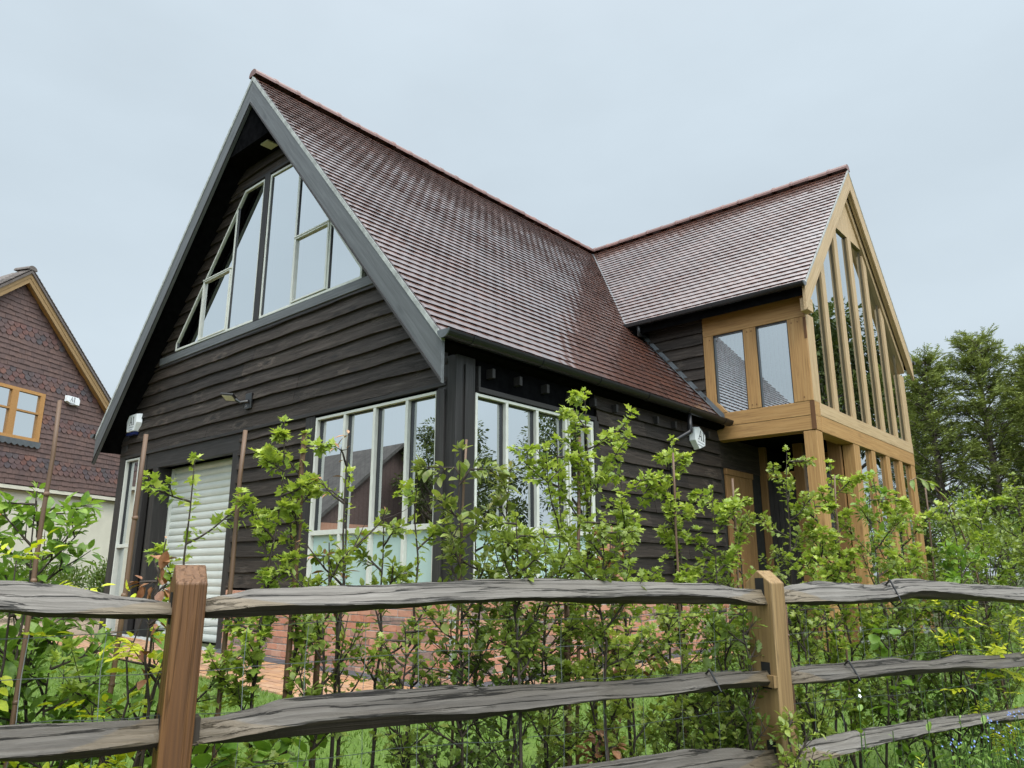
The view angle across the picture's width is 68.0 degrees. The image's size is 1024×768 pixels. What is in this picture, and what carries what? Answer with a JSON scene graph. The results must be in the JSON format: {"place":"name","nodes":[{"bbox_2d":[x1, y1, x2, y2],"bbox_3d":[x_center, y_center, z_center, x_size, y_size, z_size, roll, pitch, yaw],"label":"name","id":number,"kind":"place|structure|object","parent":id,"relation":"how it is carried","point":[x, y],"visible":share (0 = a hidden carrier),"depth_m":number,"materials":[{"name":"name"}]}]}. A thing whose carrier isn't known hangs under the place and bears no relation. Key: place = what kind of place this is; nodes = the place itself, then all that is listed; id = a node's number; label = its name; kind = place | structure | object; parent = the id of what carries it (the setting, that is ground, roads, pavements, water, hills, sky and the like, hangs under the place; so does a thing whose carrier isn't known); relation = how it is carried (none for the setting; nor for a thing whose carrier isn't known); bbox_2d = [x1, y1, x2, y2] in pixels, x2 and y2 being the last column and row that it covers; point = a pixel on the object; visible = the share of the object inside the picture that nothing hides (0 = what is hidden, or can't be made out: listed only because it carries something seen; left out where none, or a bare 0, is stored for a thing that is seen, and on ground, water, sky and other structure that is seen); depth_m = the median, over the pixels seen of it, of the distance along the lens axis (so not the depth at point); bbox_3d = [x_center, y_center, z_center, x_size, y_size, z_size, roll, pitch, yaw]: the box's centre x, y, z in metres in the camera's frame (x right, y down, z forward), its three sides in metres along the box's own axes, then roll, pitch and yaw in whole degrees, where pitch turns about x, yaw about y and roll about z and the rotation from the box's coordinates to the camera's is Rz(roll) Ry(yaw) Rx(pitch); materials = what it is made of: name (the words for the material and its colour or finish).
{"place":"outdoors","nodes":[
{"label":"outdoors","id":0,"kind":"place"},
{"bbox_2d":[0,614,133,636],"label":"gravel drive","id":1,"kind":"structure","parent":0,"point":[4,620],"depth_m":12.10,"materials":[{"name":"grey gravel"}]},
{"bbox_2d":[0,550,92,619],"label":"garden shrub","id":2,"kind":"object","parent":1,"relation":"on","point":[62,577],"visible":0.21,"depth_m":13.09,"materials":[{"name":"green plant"}]},
{"bbox_2d":[77,555,106,592],"bbox_3d":[-6.934,3.443,13.392,1.759,1.447,1.582,1,-14,-5],"label":"garden shrub","id":3,"kind":"object","parent":1,"relation":"on","point":[99,580],"visible":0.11,"depth_m":13.15,"materials":[{"name":"green plant"}]},
{"bbox_2d":[33,634,748,696],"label":"paving","id":4,"kind":"structure","parent":0,"point":[272,681],"depth_m":6.57,"materials":[{"name":"beige stone"}]},
{"bbox_2d":[214,646,726,687],"bbox_3d":[-0.203,3.086,8.861,3.834,0.090,5.129,-12,-18,40],"label":"paving edge","id":5,"kind":"object","parent":4,"relation":"on","point":[281,661],"visible":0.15,"depth_m":6.87,"materials":[{"name":"orange brick"}]},
{"bbox_2d":[0,632,1023,767],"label":"lawn","id":6,"kind":"structure","parent":0,"point":[532,752],"depth_m":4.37,"materials":[{"name":"green plant"}]},
{"bbox_2d":[3,400,61,767],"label":"bamboo cane","id":7,"kind":"object","parent":6,"relation":"on","point":[46,493],"visible":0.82,"depth_m":1.95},
{"bbox_2d":[0,489,111,767],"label":"dogwood","id":8,"kind":"object","parent":6,"relation":"on","point":[82,547],"visible":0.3,"depth_m":2.18,"materials":[{"name":"green plant"}]},
{"bbox_2d":[0,528,114,767],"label":"dog rose","id":9,"kind":"object","parent":6,"relation":"on","point":[4,706],"visible":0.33,"depth_m":1.69,"materials":[{"name":"green plant"}]},
{"bbox_2d":[0,481,134,767],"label":"dogwood","id":10,"kind":"object","parent":6,"relation":"on","point":[42,648],"visible":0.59,"depth_m":2.06,"materials":[{"name":"green plant"}]},
{"bbox_2d":[38,579,168,767],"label":"dog rose","id":11,"kind":"object","parent":6,"relation":"on","point":[136,648],"visible":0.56,"depth_m":1.83,"materials":[{"name":"green plant"}]},
{"bbox_2d":[98,434,148,765],"bbox_3d":[-1.016,0.798,1.916,0.037,1.362,0.018,7,-16,-25],"label":"bamboo cane","id":12,"kind":"object","parent":6,"relation":"on","point":[111,685],"visible":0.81,"depth_m":2.00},
{"bbox_2d":[126,551,176,767],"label":"beech","id":13,"kind":"object","parent":6,"relation":"on","point":[164,558],"visible":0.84,"depth_m":1.83,"materials":[{"name":"green plant"}]},
{"bbox_2d":[46,451,266,767],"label":"field maple","id":14,"kind":"object","parent":6,"relation":"on","point":[70,643],"visible":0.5,"depth_m":2.14,"materials":[{"name":"green plant"}]},
{"bbox_2d":[81,619,267,767],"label":"hazel","id":15,"kind":"object","parent":6,"relation":"on","point":[200,748],"visible":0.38,"depth_m":1.94,"materials":[{"name":"green plant"}]},
{"bbox_2d":[211,430,247,764],"bbox_3d":[-0.818,0.826,2.140,0.025,1.414,0.018,7,-16,-25],"label":"bamboo cane","id":16,"kind":"object","parent":6,"relation":"on","point":[233,553],"visible":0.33,"depth_m":2.22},
{"bbox_2d":[144,712,327,767],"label":"hazel","id":17,"kind":"object","parent":6,"relation":"on","point":[226,750],"visible":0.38,"depth_m":2.02,"materials":[{"name":"green plant"}]},
{"bbox_2d":[208,748,293,767],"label":"hawthorn","id":18,"kind":"object","parent":6,"relation":"on","point":[274,754],"visible":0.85,"depth_m":2.00,"materials":[{"name":"green plant"}]},
{"bbox_2d":[201,414,323,767],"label":"field maple","id":19,"kind":"object","parent":6,"relation":"on","point":[265,516],"visible":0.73,"depth_m":2.18,"materials":[{"name":"green plant"}]},
{"bbox_2d":[278,433,306,767],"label":"wooden stake","id":20,"kind":"object","parent":6,"relation":"on","point":[290,628],"visible":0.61,"depth_m":2.28,"materials":[{"name":"brown wood"}]},
{"bbox_2d":[249,428,347,758],"bbox_3d":[-0.645,0.826,2.232,0.259,1.419,0.265,-12,-18,40],"label":"field maple","id":21,"kind":"object","parent":6,"relation":"on","point":[291,510],"visible":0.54,"depth_m":2.31,"materials":[{"name":"green plant"}]},
{"bbox_2d":[275,534,370,767],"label":"blackthorn","id":22,"kind":"object","parent":6,"relation":"on","point":[313,628],"visible":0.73,"depth_m":2.17,"materials":[{"name":"green plant"}]},
{"bbox_2d":[311,463,384,767],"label":"field maple","id":23,"kind":"object","parent":6,"relation":"on","point":[317,492],"visible":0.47,"depth_m":2.31,"materials":[{"name":"green plant"}]},
{"bbox_2d":[290,430,407,767],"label":"beech","id":24,"kind":"object","parent":6,"relation":"on","point":[338,627],"visible":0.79,"depth_m":2.24,"materials":[{"name":"green plant"}]},
{"bbox_2d":[344,508,424,767],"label":"blackthorn","id":25,"kind":"object","parent":6,"relation":"on","point":[396,530],"visible":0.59,"depth_m":2.38,"materials":[{"name":"green plant"}]},
{"bbox_2d":[369,624,448,767],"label":"hawthorn","id":26,"kind":"object","parent":6,"relation":"on","point":[399,681],"visible":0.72,"depth_m":2.20,"materials":[{"name":"green plant"}]},
{"bbox_2d":[387,465,449,767],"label":"field maple","id":27,"kind":"object","parent":6,"relation":"on","point":[407,488],"visible":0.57,"depth_m":2.47,"materials":[{"name":"green plant"}]},
{"bbox_2d":[382,732,487,767],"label":"hawthorn","id":28,"kind":"object","parent":6,"relation":"on","point":[422,761],"visible":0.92,"depth_m":2.13,"materials":[{"name":"green plant"}]},
{"bbox_2d":[410,439,516,767],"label":"privet","id":29,"kind":"object","parent":6,"relation":"on","point":[449,504],"visible":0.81,"depth_m":2.41,"materials":[{"name":"green plant"}]},
{"bbox_2d":[400,637,526,767],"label":"hawthorn","id":30,"kind":"object","parent":6,"relation":"on","point":[457,677],"visible":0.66,"depth_m":2.22,"materials":[{"name":"green plant"}]},
{"bbox_2d":[424,506,529,764],"bbox_3d":[-0.103,0.982,2.378,0.269,1.192,0.321,-12,-18,40],"label":"blackthorn","id":31,"kind":"object","parent":6,"relation":"on","point":[432,638],"visible":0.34,"depth_m":2.46,"materials":[{"name":"green plant"}]},
{"bbox_2d":[436,602,567,767],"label":"hawthorn","id":32,"kind":"object","parent":6,"relation":"on","point":[512,719],"visible":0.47,"depth_m":2.31,"materials":[{"name":"green plant"}]},
{"bbox_2d":[483,461,550,767],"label":"privet","id":33,"kind":"object","parent":6,"relation":"on","point":[498,500],"visible":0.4,"depth_m":2.55,"materials":[{"name":"green plant"}]},
{"bbox_2d":[486,510,552,767],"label":"blackthorn","id":34,"kind":"object","parent":6,"relation":"on","point":[507,540],"visible":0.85,"depth_m":2.20,"materials":[{"name":"green plant"}]},
{"bbox_2d":[480,523,586,767],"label":"hawthorn","id":35,"kind":"object","parent":6,"relation":"on","point":[555,561],"visible":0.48,"depth_m":2.48,"materials":[{"name":"green plant"}]},
{"bbox_2d":[487,433,619,741],"bbox_3d":[0.235,0.915,2.723,0.418,1.485,0.586,-12,-18,40],"label":"field maple","id":36,"kind":"object","parent":6,"relation":"on","point":[558,465],"visible":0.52,"depth_m":2.76,"materials":[{"name":"green plant"}]},
{"bbox_2d":[479,602,633,767],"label":"hawthorn","id":37,"kind":"object","parent":6,"relation":"on","point":[548,728],"visible":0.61,"depth_m":2.38,"materials":[{"name":"green plant"}]},
{"bbox_2d":[563,603,571,765],"bbox_3d":[0.179,1.155,2.390,0.026,0.900,0.025,7,-16,-25],"label":"wooden stake","id":38,"kind":"object","parent":6,"relation":"on","point":[568,729],"visible":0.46,"depth_m":2.44,"materials":[{"name":"brown wood"}]},
{"bbox_2d":[575,437,580,764],"bbox_3d":[0.236,0.927,2.716,0.062,1.498,0.016,7,-16,-27],"label":"bamboo cane","id":39,"kind":"object","parent":6,"relation":"on","point":[577,708],"visible":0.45,"depth_m":2.80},
{"bbox_2d":[534,615,637,764],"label":"field maple","id":40,"kind":"object","parent":6,"relation":"on","point":[591,675],"visible":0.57,"depth_m":2.41,"materials":[{"name":"green plant"}]},
{"bbox_2d":[525,387,648,762],"bbox_3d":[0.265,0.825,2.777,0.462,1.685,0.405,0,-14,-2],"label":"field maple","id":41,"kind":"object","parent":6,"relation":"on","point":[578,397],"visible":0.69,"depth_m":2.87,"materials":[{"name":"green plant"}]},
{"bbox_2d":[576,730,625,763],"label":"beech","id":42,"kind":"object","parent":6,"relation":"on","point":[616,755],"visible":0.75,"depth_m":2.33,"materials":[{"name":"brown plant"}]},
{"bbox_2d":[568,508,676,760],"bbox_3d":[0.328,0.963,2.273,0.346,1.177,0.211,2,-14,-8],"label":"hawthorn","id":43,"kind":"object","parent":6,"relation":"on","point":[603,533],"visible":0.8,"depth_m":2.32,"materials":[{"name":"green plant"}]},
{"bbox_2d":[549,456,701,756],"bbox_3d":[0.422,0.970,2.817,0.555,1.423,0.370,4,-15,-15],"label":"field maple","id":44,"kind":"object","parent":6,"relation":"on","point":[651,481],"visible":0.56,"depth_m":2.93,"materials":[{"name":"green plant"}]},
{"bbox_2d":[592,518,660,746],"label":"beech","id":45,"kind":"object","parent":6,"relation":"on","point":[609,547],"visible":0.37,"depth_m":2.56,"materials":[{"name":"green plant"}]},
{"bbox_2d":[555,618,707,763],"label":"field maple","id":46,"kind":"object","parent":6,"relation":"on","point":[630,669],"visible":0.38,"depth_m":2.53,"materials":[{"name":"green plant"}]},
{"bbox_2d":[636,434,721,745],"bbox_3d":[0.651,0.948,2.951,0.296,1.533,0.498,-12,-18,40],"label":"field maple","id":47,"kind":"object","parent":6,"relation":"on","point":[664,457],"visible":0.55,"depth_m":3.02,"materials":[{"name":"green plant"}]},
{"bbox_2d":[672,453,686,745],"bbox_3d":[0.640,0.985,2.873,0.023,1.463,0.013,7,-16,-26],"label":"bamboo cane","id":48,"kind":"object","parent":6,"relation":"on","point":[677,556],"visible":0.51,"depth_m":2.96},
{"bbox_2d":[633,604,738,755],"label":"hawthorn","id":49,"kind":"object","parent":6,"relation":"on","point":[666,619],"visible":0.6,"depth_m":2.61,"materials":[{"name":"green plant"}]},
{"bbox_2d":[672,485,754,748],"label":"field maple","id":50,"kind":"object","parent":6,"relation":"on","point":[721,510],"visible":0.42,"depth_m":3.00,"materials":[{"name":"green plant"}]},
{"bbox_2d":[649,692,778,754],"bbox_3d":[0.659,1.327,2.495,0.496,0.580,0.485,-12,-18,40],"label":"blackthorn","id":51,"kind":"object","parent":6,"relation":"on","point":[678,704],"visible":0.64,"depth_m":2.54,"materials":[{"name":"green plant"}]},
{"bbox_2d":[679,604,755,748],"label":"hawthorn","id":52,"kind":"object","parent":6,"relation":"on","point":[706,665],"visible":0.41,"depth_m":2.64,"materials":[{"name":"green plant"}]},
{"bbox_2d":[692,488,764,749],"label":"hawthorn","id":53,"kind":"object","parent":6,"relation":"on","point":[744,520],"visible":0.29,"depth_m":3.10,"materials":[{"name":"green plant"}]},
{"bbox_2d":[714,604,778,749],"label":"hawthorn","id":54,"kind":"object","parent":6,"relation":"on","point":[747,720],"visible":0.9,"depth_m":2.51,"materials":[{"name":"green plant"}]},
{"bbox_2d":[754,444,834,765],"bbox_3d":[1.173,1.010,3.199,0.363,1.534,0.374,-2,-14,6],"label":"hawthorn","id":55,"kind":"object","parent":6,"relation":"on","point":[788,486],"visible":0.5,"depth_m":3.29,"materials":[{"name":"green plant"}]},
{"bbox_2d":[772,707,832,767],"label":"blackthorn","id":56,"kind":"object","parent":6,"relation":"on","point":[785,726],"visible":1,"depth_m":2.39,"materials":[{"name":"green plant"}]},
{"bbox_2d":[788,605,865,767],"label":"hawthorn","id":57,"kind":"object","parent":6,"relation":"on","point":[792,629],"visible":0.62,"depth_m":3.07,"materials":[{"name":"green plant"}]},
{"bbox_2d":[785,492,875,767],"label":"field maple","id":58,"kind":"object","parent":6,"relation":"on","point":[813,558],"visible":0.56,"depth_m":3.25,"materials":[{"name":"green plant"}]},
{"bbox_2d":[807,458,886,767],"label":"field maple","id":59,"kind":"object","parent":6,"relation":"on","point":[832,547],"visible":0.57,"depth_m":3.38,"materials":[{"name":"green plant"}]},
{"bbox_2d":[804,606,921,767],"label":"hazel","id":60,"kind":"object","parent":6,"relation":"on","point":[875,641],"visible":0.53,"depth_m":3.06,"materials":[{"name":"green plant"}]},
{"bbox_2d":[823,487,933,767],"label":"hawthorn","id":61,"kind":"object","parent":6,"relation":"on","point":[869,517],"visible":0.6,"depth_m":3.45,"materials":[{"name":"green plant"}]},
{"bbox_2d":[841,489,970,767],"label":"field maple","id":62,"kind":"object","parent":6,"relation":"on","point":[905,505],"visible":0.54,"depth_m":3.59,"materials":[{"name":"green plant"}]},
{"bbox_2d":[855,600,957,767],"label":"hawthorn","id":63,"kind":"object","parent":6,"relation":"on","point":[907,705],"visible":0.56,"depth_m":3.33,"materials":[{"name":"green plant"}]},
{"bbox_2d":[850,469,993,767],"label":"dogwood","id":64,"kind":"object","parent":6,"relation":"on","point":[954,576],"visible":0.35,"depth_m":3.60,"materials":[{"name":"green plant"}]},
{"bbox_2d":[899,600,1004,767],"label":"hawthorn","id":65,"kind":"object","parent":6,"relation":"on","point":[942,621],"visible":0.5,"depth_m":3.46,"materials":[{"name":"green plant"}]},
{"bbox_2d":[909,477,1018,767],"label":"dog rose","id":66,"kind":"object","parent":6,"relation":"on","point":[924,483],"visible":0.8,"depth_m":3.82,"materials":[{"name":"plant"}]},
{"bbox_2d":[911,486,1023,633],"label":"garden shrub","id":67,"kind":"object","parent":6,"relation":"on","point":[929,576],"visible":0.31,"depth_m":11.53,"materials":[{"name":"green plant"}]},
{"bbox_2d":[920,501,1023,763],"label":"hawthorn","id":68,"kind":"object","parent":6,"relation":"on","point":[968,645],"visible":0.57,"depth_m":3.66,"materials":[{"name":"green plant"}]},
{"bbox_2d":[928,600,1023,767],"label":"dog rose","id":69,"kind":"object","parent":6,"relation":"on","point":[997,648],"visible":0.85,"depth_m":3.30,"materials":[{"name":"green plant"}]},
{"bbox_2d":[943,574,1023,766],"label":"hawthorn","id":70,"kind":"object","parent":6,"relation":"on","point":[989,611],"visible":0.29,"depth_m":3.76,"materials":[{"name":"green plant"}]},
{"bbox_2d":[944,488,1023,766],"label":"field maple","id":71,"kind":"object","parent":6,"relation":"on","point":[978,506],"visible":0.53,"depth_m":3.99,"materials":[{"name":"green plant"}]},
{"bbox_2d":[974,472,1023,649],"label":"hawthorn","id":72,"kind":"object","parent":6,"relation":"on","point":[1020,546],"visible":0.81,"depth_m":4.13,"materials":[{"name":"green plant"}]},
{"bbox_2d":[0,0,1023,575],"label":"sky","id":73,"kind":"structure","parent":0,"point":[602,122],"materials":[{"name":"grey"}]},
{"bbox_2d":[2,575,1023,678],"bbox_3d":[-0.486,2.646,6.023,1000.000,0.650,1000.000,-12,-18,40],"label":"ground","id":74,"kind":"structure","parent":0,"point":[205,644],"depth_m":14.85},
{"bbox_2d":[0,266,119,589],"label":"tile hung house","id":75,"kind":"structure","parent":74,"relation":"on","point":[45,365],"depth_m":17.96,"materials":[{"name":"brown tile"}]},
{"bbox_2d":[0,382,45,441],"bbox_3d":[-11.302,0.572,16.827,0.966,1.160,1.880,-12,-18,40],"label":"window","id":76,"kind":"structure","parent":75,"relation":"in","point":[21,409],"depth_m":17.28,"materials":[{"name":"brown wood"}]},
{"bbox_2d":[0,565,1023,767],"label":"post and rail fence","id":77,"kind":"object","parent":74,"relation":"on","point":[175,731],"visible":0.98,"depth_m":2.01,"materials":[{"name":"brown wood"}]},
{"bbox_2d":[90,69,935,684],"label":"timber house","id":78,"kind":"structure","parent":74,"relation":"on","point":[392,307],"depth_m":9.60,"materials":[{"name":"wood"}]},
{"bbox_2d":[105,457,139,633],"bbox_3d":[-5.399,2.237,10.614,0.460,2.392,0.090,-12,-18,40],"label":"window","id":79,"kind":"structure","parent":78,"relation":"in","point":[132,465],"depth_m":10.72,"materials":[{"name":"white glass"}]},
{"bbox_2d":[155,457,232,642],"bbox_3d":[-3.906,2.065,9.543,1.980,2.205,0.045,-12,-18,40],"label":"garage door","id":80,"kind":"structure","parent":78,"relation":"in","point":[214,487],"depth_m":9.66,"materials":[{"name":"white metal"}]},
{"bbox_2d":[175,179,264,351],"bbox_3d":[-3.882,-1.521,10.140,2.040,1.917,0.120,-12,-18,40],"label":"window","id":81,"kind":"structure","parent":78,"relation":"in","point":[224,303],"depth_m":9.88,"materials":[{"name":"clear glass"}]},
{"bbox_2d":[259,164,365,318],"bbox_3d":[-2.277,-1.862,8.765,1.987,1.923,0.120,-12,-18,40],"label":"window","id":82,"kind":"structure","parent":78,"relation":"in","point":[306,258],"depth_m":8.87,"materials":[{"name":"clear glass"}]},
{"bbox_2d":[306,391,435,585],"bbox_3d":[-1.334,1.066,7.210,1.863,1.752,0.090,-12,-18,40],"label":"window","id":83,"kind":"structure","parent":78,"relation":"in","point":[384,438],"depth_m":7.20,"materials":[{"name":"clear glass"}]},
{"bbox_2d":[473,393,596,579],"bbox_3d":[0.241,1.090,7.281,0.096,1.740,1.803,-12,-18,40],"label":"window","id":84,"kind":"structure","parent":78,"relation":"in","point":[499,423],"depth_m":7.19,"materials":[{"name":"clear glass"}]},
{"bbox_2d":[713,330,748,411],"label":"window","id":85,"kind":"structure","parent":78,"relation":"in","point":[729,356],"depth_m":10.39,"materials":[{"name":"clear glass"}]},
{"bbox_2d":[755,320,794,406],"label":"window","id":86,"kind":"structure","parent":78,"relation":"in","point":[774,362],"depth_m":9.99,"materials":[{"name":"clear glass"}]},
{"bbox_2d":[768,478,806,638],"bbox_3d":[3.887,2.441,10.703,0.410,2.200,0.078,-12,-18,40],"label":"door","id":87,"kind":"structure","parent":78,"relation":"in","point":[778,508],"depth_m":10.82,"materials":[{"name":"black wood"}]},
{"bbox_2d":[808,277,832,407],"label":"window","id":88,"kind":"structure","parent":78,"relation":"in","point":[818,318],"depth_m":10.21,"materials":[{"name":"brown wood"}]},
{"bbox_2d":[824,241,850,415],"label":"window","id":89,"kind":"structure","parent":78,"relation":"in","point":[830,279],"depth_m":10.79,"materials":[{"name":"clear glass"}]},
{"bbox_2d":[836,231,866,423],"bbox_3d":[4.995,-0.884,11.317,0.070,2.971,0.530,-12,-18,40],"label":"window","id":90,"kind":"structure","parent":78,"relation":"in","point":[841,243],"depth_m":11.36,"materials":[{"name":"clear glass"}]},
{"bbox_2d":[851,245,880,429],"bbox_3d":[5.445,-0.760,11.812,0.070,2.971,0.530,-12,-18,40],"label":"window","id":91,"kind":"structure","parent":78,"relation":"in","point":[874,411],"depth_m":11.86,"materials":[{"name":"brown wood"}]},
{"bbox_2d":[859,447,887,612],"bbox_3d":[4.991,2.092,10.568,0.050,2.411,0.540,-12,-18,40],"label":"window","id":92,"kind":"structure","parent":78,"relation":"in","point":[864,454],"depth_m":10.75,"materials":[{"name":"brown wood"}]},
{"bbox_2d":[868,283,893,435],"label":"window","id":93,"kind":"structure","parent":78,"relation":"in","point":[874,308],"depth_m":12.29,"materials":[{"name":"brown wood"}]},
{"bbox_2d":[875,453,899,614],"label":"window","id":94,"kind":"structure","parent":78,"relation":"in","point":[879,459],"depth_m":11.32,"materials":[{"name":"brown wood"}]},
{"bbox_2d":[885,332,905,440],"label":"window","id":95,"kind":"structure","parent":78,"relation":"in","point":[893,370],"depth_m":12.70,"materials":[{"name":"clear glass"}]},
{"bbox_2d":[902,463,927,618],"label":"window","id":96,"kind":"structure","parent":78,"relation":"in","point":[905,467],"depth_m":12.28,"materials":[{"name":"clear glass"}]},
{"bbox_2d":[906,387,975,604],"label":"conifer tree","id":97,"kind":"object","parent":74,"relation":"on","point":[928,556],"visible":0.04,"depth_m":20.78,"materials":[{"name":"green plant"}]},
{"bbox_2d":[899,342,997,611],"bbox_3d":[10.765,2.264,19.261,2.456,6.717,2.867,2,-14,-7],"label":"conifer tree","id":98,"kind":"object","parent":74,"relation":"on","point":[932,377],"visible":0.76,"depth_m":19.23,"materials":[{"name":"green plant"}]},
{"bbox_2d":[894,722,1023,767],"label":"verge weeds","id":99,"kind":"object","parent":74,"relation":"on","point":[1001,763],"visible":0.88,"depth_m":2.73,"materials":[{"name":"green plant"}]},
{"bbox_2d":[924,483,1023,618],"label":"garden shrub","id":100,"kind":"object","parent":74,"relation":"on","point":[959,494],"visible":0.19,"depth_m":14.51,"materials":[{"name":"green plant"}]},
{"bbox_2d":[934,323,1023,611],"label":"conifer tree","id":101,"kind":"object","parent":74,"relation":"on","point":[975,363],"visible":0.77,"depth_m":19.04,"materials":[{"name":"green plant"}]},
{"bbox_2d":[982,343,1023,576],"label":"conifer tree","id":102,"kind":"object","parent":74,"relation":"on","point":[1018,365],"visible":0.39,"depth_m":18.96,"materials":[{"name":"green plant"}]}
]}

